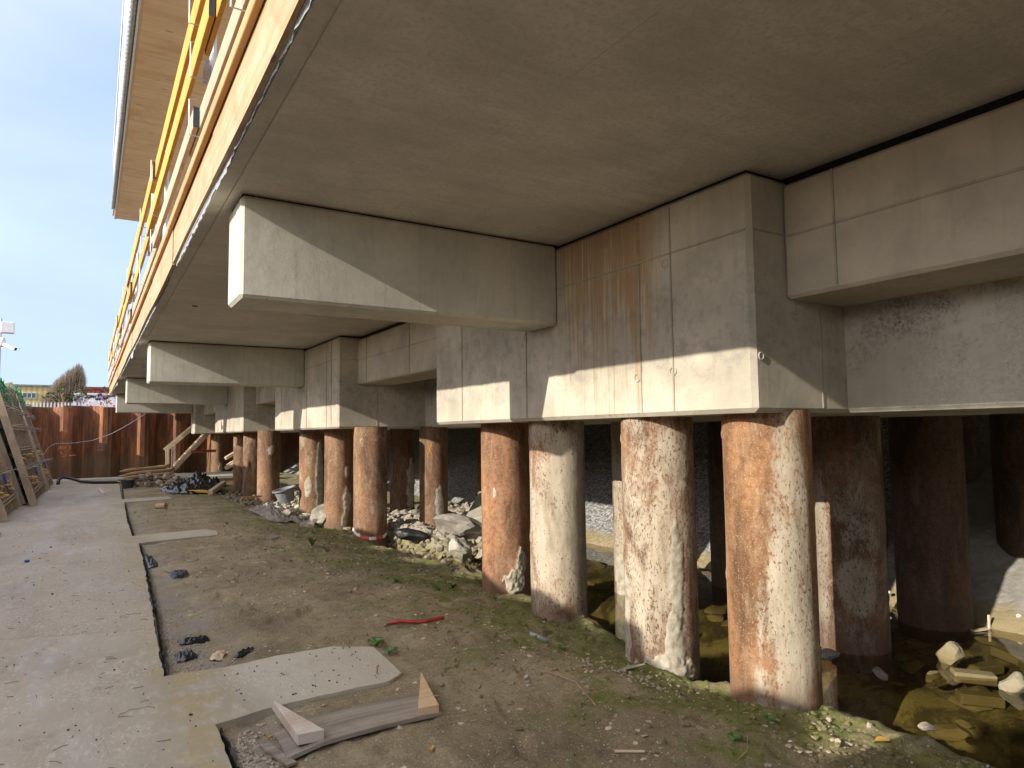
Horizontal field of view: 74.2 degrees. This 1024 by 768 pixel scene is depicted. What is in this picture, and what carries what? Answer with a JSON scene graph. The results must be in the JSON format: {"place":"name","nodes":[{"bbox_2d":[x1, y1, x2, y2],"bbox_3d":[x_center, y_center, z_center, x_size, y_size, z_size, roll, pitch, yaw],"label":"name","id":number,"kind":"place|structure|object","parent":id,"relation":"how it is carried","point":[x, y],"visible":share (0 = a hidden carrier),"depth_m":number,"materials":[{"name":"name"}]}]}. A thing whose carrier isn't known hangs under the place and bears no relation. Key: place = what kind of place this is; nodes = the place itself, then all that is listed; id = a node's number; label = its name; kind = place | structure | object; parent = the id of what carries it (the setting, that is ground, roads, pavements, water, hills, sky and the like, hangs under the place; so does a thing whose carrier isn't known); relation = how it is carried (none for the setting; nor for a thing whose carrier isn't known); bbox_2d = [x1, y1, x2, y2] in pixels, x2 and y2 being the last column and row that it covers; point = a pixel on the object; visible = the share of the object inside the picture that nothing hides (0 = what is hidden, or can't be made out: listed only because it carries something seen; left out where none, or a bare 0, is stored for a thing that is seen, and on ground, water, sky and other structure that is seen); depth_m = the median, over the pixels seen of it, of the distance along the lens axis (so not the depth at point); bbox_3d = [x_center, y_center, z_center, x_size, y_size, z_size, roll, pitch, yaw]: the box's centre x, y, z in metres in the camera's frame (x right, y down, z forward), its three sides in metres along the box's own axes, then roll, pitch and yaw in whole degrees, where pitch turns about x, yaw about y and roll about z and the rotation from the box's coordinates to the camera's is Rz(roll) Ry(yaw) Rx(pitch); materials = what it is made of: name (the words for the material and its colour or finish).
{"place":"outdoors","nodes":[
{"label":"outdoors","id":0,"kind":"place"},
{"bbox_2d":[14,384,50,406],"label":"yellow building","id":1,"kind":"structure","parent":0,"point":[32,393],"depth_m":49.14,"materials":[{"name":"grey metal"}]},
{"bbox_2d":[22,392,35,397],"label":"window","id":2,"kind":"structure","parent":1,"relation":"in","point":[25,395],"depth_m":48.99,"materials":[{"name":"white glass"}]},
{"bbox_2d":[0,0,162,404],"label":"sky","id":3,"kind":"structure","parent":0,"point":[65,258],"materials":[{"name":"blue"}]},
{"bbox_2d":[86,387,109,392],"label":"red building","id":4,"kind":"structure","parent":0,"point":[95,389],"depth_m":52.05,"materials":[{"name":"paint"}]},
{"bbox_2d":[0,479,401,767],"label":"path","id":5,"kind":"structure","parent":0,"point":[212,701],"depth_m":4.71,"materials":[{"name":"concrete"}]},
{"bbox_2d":[0,318,20,363],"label":"camera mast","id":6,"kind":"object","parent":5,"relation":"on","point":[7,327],"visible":1,"depth_m":17.72,"materials":[{"name":"metal"}]},
{"bbox_2d":[0,453,21,521],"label":"formwork panel","id":7,"kind":"object","parent":5,"relation":"on","point":[9,500],"visible":1,"depth_m":14.95,"materials":[{"name":"brown wood"}]},
{"bbox_2d":[0,414,31,504],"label":"formwork panel","id":8,"kind":"object","parent":5,"relation":"on","point":[7,455],"visible":0.38,"depth_m":16.26,"materials":[{"name":"brown wood"}]},
{"bbox_2d":[0,378,47,506],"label":"formwork panel","id":9,"kind":"object","parent":5,"relation":"on","point":[25,457],"visible":1,"depth_m":17.37,"materials":[{"name":"brown wood"}]},
{"bbox_2d":[12,382,53,489],"bbox_3d":[-15.471,1.698,21.813,1.222,3.326,2.460,2,-5,-32],"label":"formwork panel","id":10,"kind":"object","parent":5,"relation":"on","point":[46,474],"visible":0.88,"depth_m":21.98,"materials":[{"name":"brown wood"}]},
{"bbox_2d":[56,476,119,484],"bbox_3d":[-14.542,3.369,23.834,2.845,0.297,0.781,0,-4,-4],"label":"hose","id":11,"kind":"object","parent":5,"relation":"on","point":[59,479],"visible":0.84,"depth_m":23.55,"materials":[{"name":"black rubber"}]},
{"bbox_2d":[52,477,127,481],"bbox_3d":[-16.932,3.647,25.649,4.480,0.055,1.200,2,-5,-32],"label":"kerb strip","id":12,"kind":"object","parent":5,"relation":"on","point":[104,478],"visible":0.21,"depth_m":26.03,"materials":[{"name":"concrete"}]},
{"bbox_2d":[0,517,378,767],"bbox_3d":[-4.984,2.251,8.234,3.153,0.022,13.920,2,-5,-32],"label":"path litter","id":13,"kind":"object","parent":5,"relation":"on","point":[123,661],"visible":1,"depth_m":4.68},
{"bbox_2d":[119,472,1023,767],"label":"soil","id":14,"kind":"structure","parent":0,"point":[911,704],"depth_m":5.08,"materials":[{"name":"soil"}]},
{"bbox_2d":[120,479,135,488],"bbox_3d":[-12.316,3.211,21.713,0.450,0.270,0.450,2,-5,-32],"label":"mortar tub","id":15,"kind":"object","parent":14,"relation":"on","point":[125,484],"visible":0.94,"depth_m":21.57,"materials":[{"name":"plastic"}]},
{"bbox_2d":[125,503,134,535],"bbox_3d":[-7.864,2.721,13.897,0.061,0.058,6.502,2,-5,-31],"label":"foil strip","id":16,"kind":"object","parent":14,"relation":"on","point":[130,524],"visible":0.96,"depth_m":13.07,"materials":[{"name":"black plastic"}]},
{"bbox_2d":[118,480,165,485],"bbox_3d":[-12.128,3.269,22.327,1.453,0.138,0.122,2,-5,-29],"label":"log","id":17,"kind":"object","parent":14,"relation":"on","point":[142,483],"visible":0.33,"depth_m":22.40,"materials":[{"name":"brown wood"}]},
{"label":"log","id":18,"kind":"object","parent":17,"relation":"on","visible":0},
{"bbox_2d":[130,475,174,480],"bbox_3d":[-11.975,3.126,22.519,1.406,0.177,0.127,2,-5,-32],"label":"log","id":19,"kind":"object","parent":18,"relation":"on","point":[150,478],"visible":0.42,"depth_m":22.45,"materials":[{"name":"brown wood"}]},
{"bbox_2d":[123,472,176,478],"bbox_3d":[-11.995,3.027,22.488,1.592,0.167,0.125,3,-5,-41],"label":"log","id":20,"kind":"object","parent":19,"relation":"on","point":[154,474],"visible":0.67,"depth_m":22.54,"materials":[{"name":"brown wood"}]},
{"bbox_2d":[124,468,174,474],"bbox_3d":[-12.048,2.922,22.551,1.536,0.184,0.130,3,-6,-43],"label":"log","id":21,"kind":"object","parent":20,"relation":"on","point":[153,471],"visible":0.95,"depth_m":22.56,"materials":[{"name":"brown wood"}]},
{"bbox_2d":[119,464,169,471],"bbox_3d":[-12.231,2.807,22.592,0.128,0.205,1.534,-5,-6,45],"label":"log","id":22,"kind":"object","parent":21,"relation":"on","point":[147,468],"visible":1,"depth_m":22.57,"materials":[{"name":"brown wood"}]},
{"bbox_2d":[142,554,157,567],"bbox_3d":[-4.819,2.331,8.997,0.159,0.073,1.140,2,-5,-32],"label":"plastic scrap","id":23,"kind":"object","parent":14,"relation":"on","point":[151,561],"visible":0.84,"depth_m":8.78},
{"bbox_2d":[140,544,168,675],"bbox_3d":[-3.943,2.206,7.399,0.066,0.058,6.515,2,-5,-30],"label":"foil strip","id":24,"kind":"object","parent":14,"relation":"on","point":[164,654],"visible":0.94,"depth_m":5.97,"materials":[{"name":"black plastic"}]},
{"bbox_2d":[155,503,167,508],"bbox_3d":[-7.853,2.737,15.173,0.232,0.148,0.140,-1,-4,9],"label":"timber stub","id":25,"kind":"object","parent":14,"relation":"on","point":[161,505],"visible":1,"depth_m":15.12,"materials":[{"name":"brown wood"}]},
{"bbox_2d":[27,405,299,478],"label":"sheet pile wall","id":26,"kind":"structure","parent":14,"relation":"on","point":[144,440],"depth_m":27.30,"materials":[{"name":"metal"}]},
{"bbox_2d":[168,569,188,578],"bbox_3d":[-3.986,2.255,8.091,0.192,0.064,0.538,2,-5,-32],"label":"plastic scrap","id":27,"kind":"object","parent":14,"relation":"on","point":[182,573],"visible":1,"depth_m":8.01,"materials":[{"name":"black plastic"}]},
{"bbox_2d":[174,649,197,661],"bbox_3d":[-2.439,2.021,5.074,0.152,0.049,0.209,2,-5,-32],"label":"plastic scrap","id":28,"kind":"object","parent":14,"relation":"on","point":[185,654],"visible":1,"depth_m":5.03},
{"bbox_2d":[163,426,209,471],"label":"wooden stairs","id":29,"kind":"structure","parent":14,"relation":"on","point":[187,452],"depth_m":27.52,"materials":[{"name":"brown wood"}]},
{"bbox_2d":[178,635,208,644],"bbox_3d":[-2.569,2.054,5.467,0.226,0.049,0.126,2,-5,-32],"label":"plastic scrap","id":30,"kind":"object","parent":14,"relation":"on","point":[199,639],"visible":1,"depth_m":5.43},
{"bbox_2d":[163,471,225,494],"bbox_3d":[-9.581,3.006,20.568,1.854,0.667,3.798,2,-5,-32],"label":"plastic film","id":31,"kind":"object","parent":14,"relation":"on","point":[196,482],"visible":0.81,"depth_m":19.70,"materials":[{"name":"plastic"}]},
{"bbox_2d":[171,471,232,484],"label":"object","id":32,"kind":"object","parent":14,"relation":"on","point":[227,476],"visible":0.3,"depth_m":23.64,"materials":[{"name":"grey concrete"}]},
{"bbox_2d":[208,481,225,494],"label":"timber beam","id":33,"kind":"structure","parent":14,"relation":"on","point":[216,488],"depth_m":19.21,"materials":[{"name":"brown wood"}]},
{"bbox_2d":[210,434,224,471],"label":"steel pile","id":34,"kind":"object","parent":14,"relation":"on","point":[218,455],"visible":0.55,"depth_m":27.09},
{"bbox_2d":[210,649,227,659],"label":"stone","id":35,"kind":"object","parent":14,"relation":"on","point":[218,655],"visible":1,"depth_m":5.04,"materials":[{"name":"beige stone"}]},
{"bbox_2d":[219,728,239,767],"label":"foil strip","id":36,"kind":"object","parent":14,"relation":"on","point":[230,752],"visible":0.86,"depth_m":3.50,"materials":[{"name":"black plastic"}]},
{"bbox_2d":[233,433,242,492],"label":"steel pile","id":37,"kind":"object","parent":14,"relation":"on","point":[238,462],"visible":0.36,"depth_m":20.98,"materials":[{"name":"metal"}]},
{"bbox_2d":[233,647,253,657],"bbox_3d":[-1.999,1.995,5.044,0.062,0.052,0.180,-3,-5,30],"label":"plastic scrap","id":38,"kind":"object","parent":14,"relation":"on","point":[242,652],"visible":1,"depth_m":5.03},
{"bbox_2d":[242,432,257,496],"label":"steel pile","id":39,"kind":"object","parent":14,"relation":"on","point":[250,439],"visible":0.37,"depth_m":19.40,"materials":[{"name":"metal"}]},
{"bbox_2d":[256,431,279,502],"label":"steel pile","id":40,"kind":"object","parent":14,"relation":"on","point":[268,462],"visible":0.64,"depth_m":17.48,"materials":[{"name":"metal"}]},
{"bbox_2d":[259,742,296,767],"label":"batten scrap","id":41,"kind":"object","parent":14,"relation":"on","point":[273,751],"visible":1,"depth_m":3.46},
{"bbox_2d":[282,508,296,516],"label":"boulder","id":42,"kind":"object","parent":14,"relation":"on","point":[290,512],"visible":0.81,"depth_m":13.50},
{"bbox_2d":[300,520,315,527],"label":"boulder","id":43,"kind":"object","parent":14,"relation":"on","point":[308,523],"visible":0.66,"depth_m":12.66,"materials":[{"name":"stone"}]},
{"bbox_2d":[299,430,324,513],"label":"steel pile","id":44,"kind":"object","parent":14,"relation":"on","point":[311,469],"visible":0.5,"depth_m":14.37,"materials":[{"name":"metal"}]},
{"bbox_2d":[324,429,353,528],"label":"steel pile","id":45,"kind":"object","parent":14,"relation":"on","point":[338,477],"visible":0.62,"depth_m":12.75,"materials":[{"name":"metal"}]},
{"bbox_2d":[214,485,481,567],"bbox_3d":[-4.249,2.901,15.724,3.551,0.610,14.646,3,-5,-40],"label":"rubble","id":46,"kind":"object","parent":14,"relation":"on","point":[410,515],"visible":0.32,"depth_m":11.21,"materials":[{"name":"stone"}]},
{"bbox_2d":[262,497,309,519],"bbox_3d":[-4.679,2.809,15.096,1.236,0.418,4.178,2,-5,-32],"label":"rubble","id":47,"kind":"object","parent":46,"relation":"on","point":[302,516],"visible":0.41,"depth_m":15.47,"materials":[{"name":"stone"}]},
{"bbox_2d":[241,504,301,522],"bbox_3d":[-4.996,2.696,14.359,0.906,0.340,3.200,2,-5,-32],"label":"mortar heap","id":48,"kind":"object","parent":47,"relation":"on","point":[273,513],"visible":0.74,"depth_m":13.64,"materials":[{"name":"concrete"}]},
{"bbox_2d":[272,485,295,503],"bbox_3d":[-4.830,2.344,14.344,0.483,0.377,0.490,2,-5,-32],"label":"mortar tub","id":49,"kind":"object","parent":48,"relation":"on","point":[283,495],"visible":1,"depth_m":14.22,"materials":[{"name":"grey plastic"}]},
{"bbox_2d":[309,504,325,526],"bbox_3d":[-3.581,2.519,13.025,0.596,0.430,0.605,-2,-4,16],"label":"boulder","id":50,"kind":"object","parent":46,"relation":"on","point":[317,515],"visible":0.45,"depth_m":12.79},
{"bbox_2d":[394,528,427,541],"bbox_3d":[-1.588,2.371,10.638,0.582,0.213,0.233,-1,-4,2],"label":"trash bag","id":51,"kind":"object","parent":46,"relation":"on","point":[412,535],"visible":1,"depth_m":10.57,"materials":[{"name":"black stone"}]},
{"bbox_2d":[274,693,441,758],"bbox_3d":[-0.848,1.895,3.783,0.879,0.066,0.355,2,-5,-32],"label":"board","id":52,"kind":"object","parent":14,"relation":"on","point":[344,724],"visible":0.87,"depth_m":3.75,"materials":[{"name":"wood"}]},
{"bbox_2d":[272,700,323,744],"bbox_3d":[-1.187,1.844,3.734,0.138,0.055,0.573,2,-5,-32],"label":"timber wedge","id":53,"kind":"object","parent":52,"relation":"on","point":[300,730],"visible":1,"depth_m":3.58,"materials":[{"name":"wood"}]},
{"bbox_2d":[418,673,438,714],"bbox_3d":[-0.502,1.869,4.115,0.116,0.045,0.597,0,-4,-6],"label":"timber wedge","id":54,"kind":"object","parent":52,"relation":"on","point":[428,703],"visible":1,"depth_m":3.91,"materials":[{"name":"wood"}]},
{"bbox_2d":[353,427,386,545],"bbox_3d":[-2.384,2.090,11.400,0.563,2.729,0.564,2,-5,-32],"label":"steel pile","id":55,"kind":"object","parent":14,"relation":"on","point":[370,482],"visible":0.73,"depth_m":11.20,"materials":[{"name":"metal"}]},
{"bbox_2d":[352,528,386,539],"bbox_3d":[-2.359,2.465,11.178,0.569,0.192,0.210,0,-4,-6],"label":"barrier tape","id":56,"kind":"object","parent":55,"relation":"attached to","point":[367,537],"visible":1,"depth_m":11.11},
{"bbox_2d":[366,636,383,645],"bbox_3d":[-1.060,2.002,5.241,0.147,0.056,0.170,2,-5,-32],"label":"weed","id":57,"kind":"object","parent":14,"relation":"on","point":[377,640],"visible":1,"depth_m":5.22,"materials":[{"name":"green plant"}]},
{"bbox_2d":[390,429,414,511],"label":"steel pile","id":58,"kind":"object","parent":14,"relation":"on","point":[402,481],"visible":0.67,"depth_m":13.77,"materials":[{"name":"metal"}]},
{"bbox_2d":[386,616,444,624],"bbox_3d":[-0.827,2.029,5.810,0.496,0.064,0.041,0,-4,-4],"label":"red pipe","id":59,"kind":"object","parent":14,"relation":"on","point":[415,621],"visible":1,"depth_m":5.80,"materials":[{"name":"plastic"}]},
{"bbox_2d":[419,426,447,526],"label":"steel pile","id":60,"kind":"object","parent":14,"relation":"on","point":[433,468],"visible":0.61,"depth_m":11.80,"materials":[{"name":"brown metal"}]},
{"bbox_2d":[433,513,481,538],"bbox_3d":[-0.771,2.229,10.627,0.884,0.429,0.709,-3,-5,31],"label":"boulder","id":61,"kind":"object","parent":14,"relation":"on","point":[461,526],"visible":0.8,"depth_m":10.40,"materials":[{"name":"stone"}]},
{"bbox_2d":[448,537,471,563],"bbox_3d":[-0.730,2.375,9.683,0.278,0.385,0.287,-3,-5,34],"label":"boulder","id":62,"kind":"object","parent":14,"relation":"on","point":[460,550],"visible":1,"depth_m":9.61,"materials":[{"name":"stone"}]},
{"bbox_2d":[466,491,481,522],"bbox_3d":[-0.304,2.207,12.454,0.904,0.692,1.736,-1,-4,7],"label":"concrete slab","id":63,"kind":"object","parent":14,"relation":"on","point":[475,511],"depth_m":12.11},
{"bbox_2d":[477,428,480,492],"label":"steel pile","id":64,"kind":"object","parent":14,"relation":"on","point":[479,455],"visible":0.09,"depth_m":13.64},
{"bbox_2d":[481,423,530,595],"bbox_3d":[-0.059,1.790,7.619,0.544,2.729,0.581,2,-5,-32],"label":"steel pile","id":65,"kind":"object","parent":14,"relation":"on","point":[505,508],"visible":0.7,"depth_m":7.44,"materials":[{"name":"metal"}]},
{"bbox_2d":[162,530,852,767],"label":"flakes","id":66,"kind":"object","parent":14,"relation":"on","point":[770,721],"visible":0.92,"depth_m":4.64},
{"bbox_2d":[225,526,844,766],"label":"sprouts","id":67,"kind":"object","parent":14,"relation":"on","point":[522,672],"visible":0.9,"depth_m":5.01,"materials":[{"name":"green plant"}]},
{"bbox_2d":[528,421,587,621],"bbox_3d":[0.457,1.708,6.566,0.558,2.729,0.573,2,-5,-32],"label":"steel pile","id":68,"kind":"object","parent":14,"relation":"on","point":[558,566],"visible":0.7,"depth_m":6.38,"materials":[{"name":"metal"}]},
{"bbox_2d":[185,527,982,767],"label":"soil clods","id":69,"kind":"object","parent":14,"relation":"on","point":[858,759],"visible":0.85,"depth_m":4.26,"materials":[{"name":"soil"}]},
{"bbox_2d":[611,422,624,615],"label":"steel pile","id":70,"kind":"object","parent":14,"relation":"on","point":[619,586],"visible":0.26,"depth_m":7.80,"materials":[{"name":"metal"}]},
{"bbox_2d":[615,750,644,752],"bbox_3d":[0.594,1.853,3.419,0.150,0.015,0.014,-1,-4,5],"label":"wood splinter","id":71,"kind":"object","parent":14,"relation":"on","point":[629,751],"visible":1,"depth_m":3.41,"materials":[{"name":"brown wood"}]},
{"bbox_2d":[620,664,644,669],"bbox_3d":[0.857,2.020,4.838,0.191,0.063,0.069,-2,-4,22],"label":"stick","id":72,"kind":"object","parent":14,"relation":"on","point":[633,666],"visible":0.94,"depth_m":4.81,"materials":[{"name":"wood"}]},
{"bbox_2d":[620,417,700,680],"bbox_3d":[1.162,1.607,5.284,0.597,2.729,0.604,2,-5,-32],"label":"steel pile","id":73,"kind":"object","parent":14,"relation":"on","point":[662,620],"visible":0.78,"depth_m":5.10,"materials":[{"name":"metal"}]},
{"bbox_2d":[706,421,726,603],"bbox_3d":[2.676,1.800,8.202,0.542,2.729,0.545,2,-5,-32],"label":"steel pile","id":74,"kind":"object","parent":14,"relation":"on","point":[716,513],"visible":0.34,"depth_m":8.09,"materials":[{"name":"metal"}]},
{"bbox_2d":[726,731,742,740],"bbox_3d":[1.160,1.844,3.534,0.074,0.029,0.091,2,-5,-32],"label":"weed","id":75,"kind":"object","parent":14,"relation":"on","point":[732,733],"visible":1,"depth_m":3.53,"materials":[{"name":"green plant"}]},
{"bbox_2d":[761,714,775,721],"bbox_3d":[1.465,1.916,3.872,0.087,0.032,0.085,2,-5,-32],"label":"weed","id":76,"kind":"object","parent":14,"relation":"on","point":[767,717],"visible":1,"depth_m":3.86,"materials":[{"name":"green plant"}]},
{"bbox_2d":[721,410,822,711],"bbox_3d":[1.751,1.547,4.549,0.591,2.729,0.592,2,-5,-32],"label":"steel pile","id":77,"kind":"object","parent":14,"relation":"on","point":[775,648],"visible":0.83,"depth_m":4.34,"materials":[{"name":"metal"}]},
{"bbox_2d":[110,0,1023,433],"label":"bridge","id":78,"kind":"structure","parent":77,"relation":"on","point":[448,214],"depth_m":4.29,"materials":[{"name":"concrete"}]},
{"bbox_2d":[111,0,235,223],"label":"roof overhang","id":79,"kind":"structure","parent":78,"relation":"on","point":[156,36],"depth_m":8.83,"materials":[{"name":"brown wood"}]},
{"bbox_2d":[108,0,249,381],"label":"guard rail","id":80,"kind":"object","parent":78,"relation":"on","point":[209,26],"visible":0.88,"depth_m":5.70,"materials":[{"name":"yellow paint"}]},
{"bbox_2d":[108,0,310,395],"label":"edge formwork","id":81,"kind":"object","parent":78,"relation":"attached to","point":[263,32],"visible":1,"depth_m":4.06,"materials":[{"name":"brown wood"}]},
{"bbox_2d":[587,561,1000,740],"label":"bed stones","id":82,"kind":"object","parent":14,"relation":"on","point":[949,732],"visible":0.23,"depth_m":5.62,"materials":[{"name":"stone"}]},
{"bbox_2d":[811,416,892,674],"bbox_3d":[2.921,1.628,5.864,0.595,2.729,0.594,2,-5,-32],"label":"steel pile","id":83,"kind":"object","parent":14,"relation":"on","point":[854,613],"visible":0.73,"depth_m":5.65,"materials":[{"name":"metal"}]},
{"bbox_2d":[888,415,974,643],"bbox_3d":[4.029,1.662,6.506,0.625,2.729,0.624,2,-5,-32],"label":"steel pile","id":84,"kind":"object","parent":14,"relation":"in","point":[934,593],"visible":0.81,"depth_m":6.29,"materials":[{"name":"metal"}]},
{"bbox_2d":[955,688,1005,708],"bbox_3d":[3.340,2.245,4.836,0.282,0.086,0.120,-2,-4,13],"label":"brick","id":85,"kind":"object","parent":14,"relation":"on","point":[980,698],"visible":1,"depth_m":4.79,"materials":[{"name":"brick"}]},
{"bbox_2d":[965,661,1003,674],"bbox_3d":[3.791,2.283,5.433,0.282,0.086,0.120,1,-4,-18],"label":"rock","id":86,"kind":"object","parent":14,"relation":"on","point":[994,668],"visible":0.72,"depth_m":5.40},
{"bbox_2d":[990,645,1023,665],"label":"brick","id":87,"kind":"object","parent":14,"relation":"on","point":[1007,654],"visible":1,"depth_m":5.67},
{"bbox_2d":[283,413,1023,642],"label":"embankment","id":88,"kind":"structure","parent":0,"point":[997,574],"depth_m":9.55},
{"bbox_2d":[880,418,887,549],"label":"steel pile","id":89,"kind":"object","parent":88,"relation":"on","point":[882,451],"visible":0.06,"depth_m":7.94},
{"bbox_2d":[962,417,981,483],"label":"steel pile","id":90,"kind":"object","parent":88,"relation":"on","point":[972,448],"visible":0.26,"depth_m":8.31,"materials":[{"name":"metal"}]},
{"bbox_2d":[988,414,1023,557],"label":"steel pile","id":91,"kind":"object","parent":88,"relation":"on","point":[1007,444],"visible":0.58,"depth_m":6.98,"materials":[{"name":"metal"}]},
{"bbox_3d":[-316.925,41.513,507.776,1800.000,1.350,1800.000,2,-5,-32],"label":"terrain","id":92,"kind":"structure","parent":0,"visible":0},
{"bbox_2d":[41,384,71,406],"bbox_3d":[-20.104,1.415,29.866,1.195,2.851,0.442,2,-5,-32],"label":"pine tree","id":93,"kind":"object","parent":92,"relation":"on","point":[67,397],"visible":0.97,"depth_m":29.98,"materials":[{"name":"green plant"}]},
{"bbox_2d":[37,362,87,406],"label":"bare tree","id":94,"kind":"object","parent":92,"relation":"on","point":[73,379],"visible":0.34,"depth_m":45.49,"materials":[{"name":"brown plant"}]},
{"bbox_2d":[26,402,115,406],"bbox_3d":[-17.439,1.710,28.003,8.433,1.930,0.060,2,-5,-32],"label":"palisade fence","id":95,"kind":"object","parent":92,"relation":"on","point":[68,404],"visible":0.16,"depth_m":27.58,"materials":[{"name":"white metal"}]},
{"bbox_2d":[69,389,95,405],"bbox_3d":[-19.294,1.512,30.370,1.147,2.711,0.454,2,-5,-32],"label":"bush","id":96,"kind":"object","parent":92,"relation":"on","point":[80,395],"visible":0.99,"depth_m":30.39,"materials":[{"name":"green plant"}]},
{"bbox_2d":[73,393,115,406],"bbox_3d":[-20.860,1.935,35.834,3.940,2.690,3.040,2,-5,-32],"label":"graffiti container","id":97,"kind":"object","parent":92,"relation":"on","point":[110,401],"visible":0.06,"depth_m":34.08,"materials":[{"name":"white metal"}]},
{"bbox_2d":[94,386,112,406],"bbox_3d":[-18.579,1.483,30.835,0.826,2.819,0.359,2,-5,-32],"label":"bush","id":98,"kind":"object","parent":92,"relation":"on","point":[101,394],"visible":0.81,"depth_m":30.90,"materials":[{"name":"green plant"}]},
{"label":"water","id":99,"kind":"structure","parent":0,"visible":0},
{"bbox_2d":[821,648,839,659],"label":"boulder","id":100,"kind":"object","parent":99,"relation":"on","point":[828,654],"visible":0.73,"depth_m":5.42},
{"bbox_2d":[872,666,887,680],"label":"boulder","id":101,"kind":"object","parent":99,"relation":"on","point":[880,673],"visible":1,"depth_m":5.07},
{"bbox_2d":[918,722,935,731],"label":"boulder","id":102,"kind":"object","parent":99,"relation":"on","point":[926,726],"visible":1,"depth_m":4.08,"materials":[{"name":"stone"}]},
{"bbox_2d":[925,670,948,686],"bbox_3d":[3.196,2.237,5.143,0.219,0.115,0.154,1,-4,-19],"label":"boulder","id":103,"kind":"object","parent":99,"relation":"in","point":[937,678],"visible":1,"depth_m":5.08,"materials":[{"name":"stone"}]},
{"bbox_2d":[936,641,965,669],"bbox_3d":[3.473,2.149,5.368,0.172,0.239,0.198,2,-5,-32],"label":"boulder","id":104,"kind":"object","parent":99,"relation":"in","point":[949,654],"visible":1,"depth_m":5.32,"materials":[{"name":"stone"}]},
{"bbox_2d":[950,667,997,686],"bbox_3d":[3.460,2.196,5.080,0.282,0.086,0.120,-2,-4,16],"label":"brick","id":105,"kind":"object","parent":99,"relation":"in","point":[976,677],"visible":0.98,"depth_m":5.04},
{"bbox_2d":[998,671,1023,697],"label":"boulder","id":106,"kind":"object","parent":99,"relation":"in","point":[1012,684],"visible":1,"depth_m":4.74,"materials":[{"name":"stone"}]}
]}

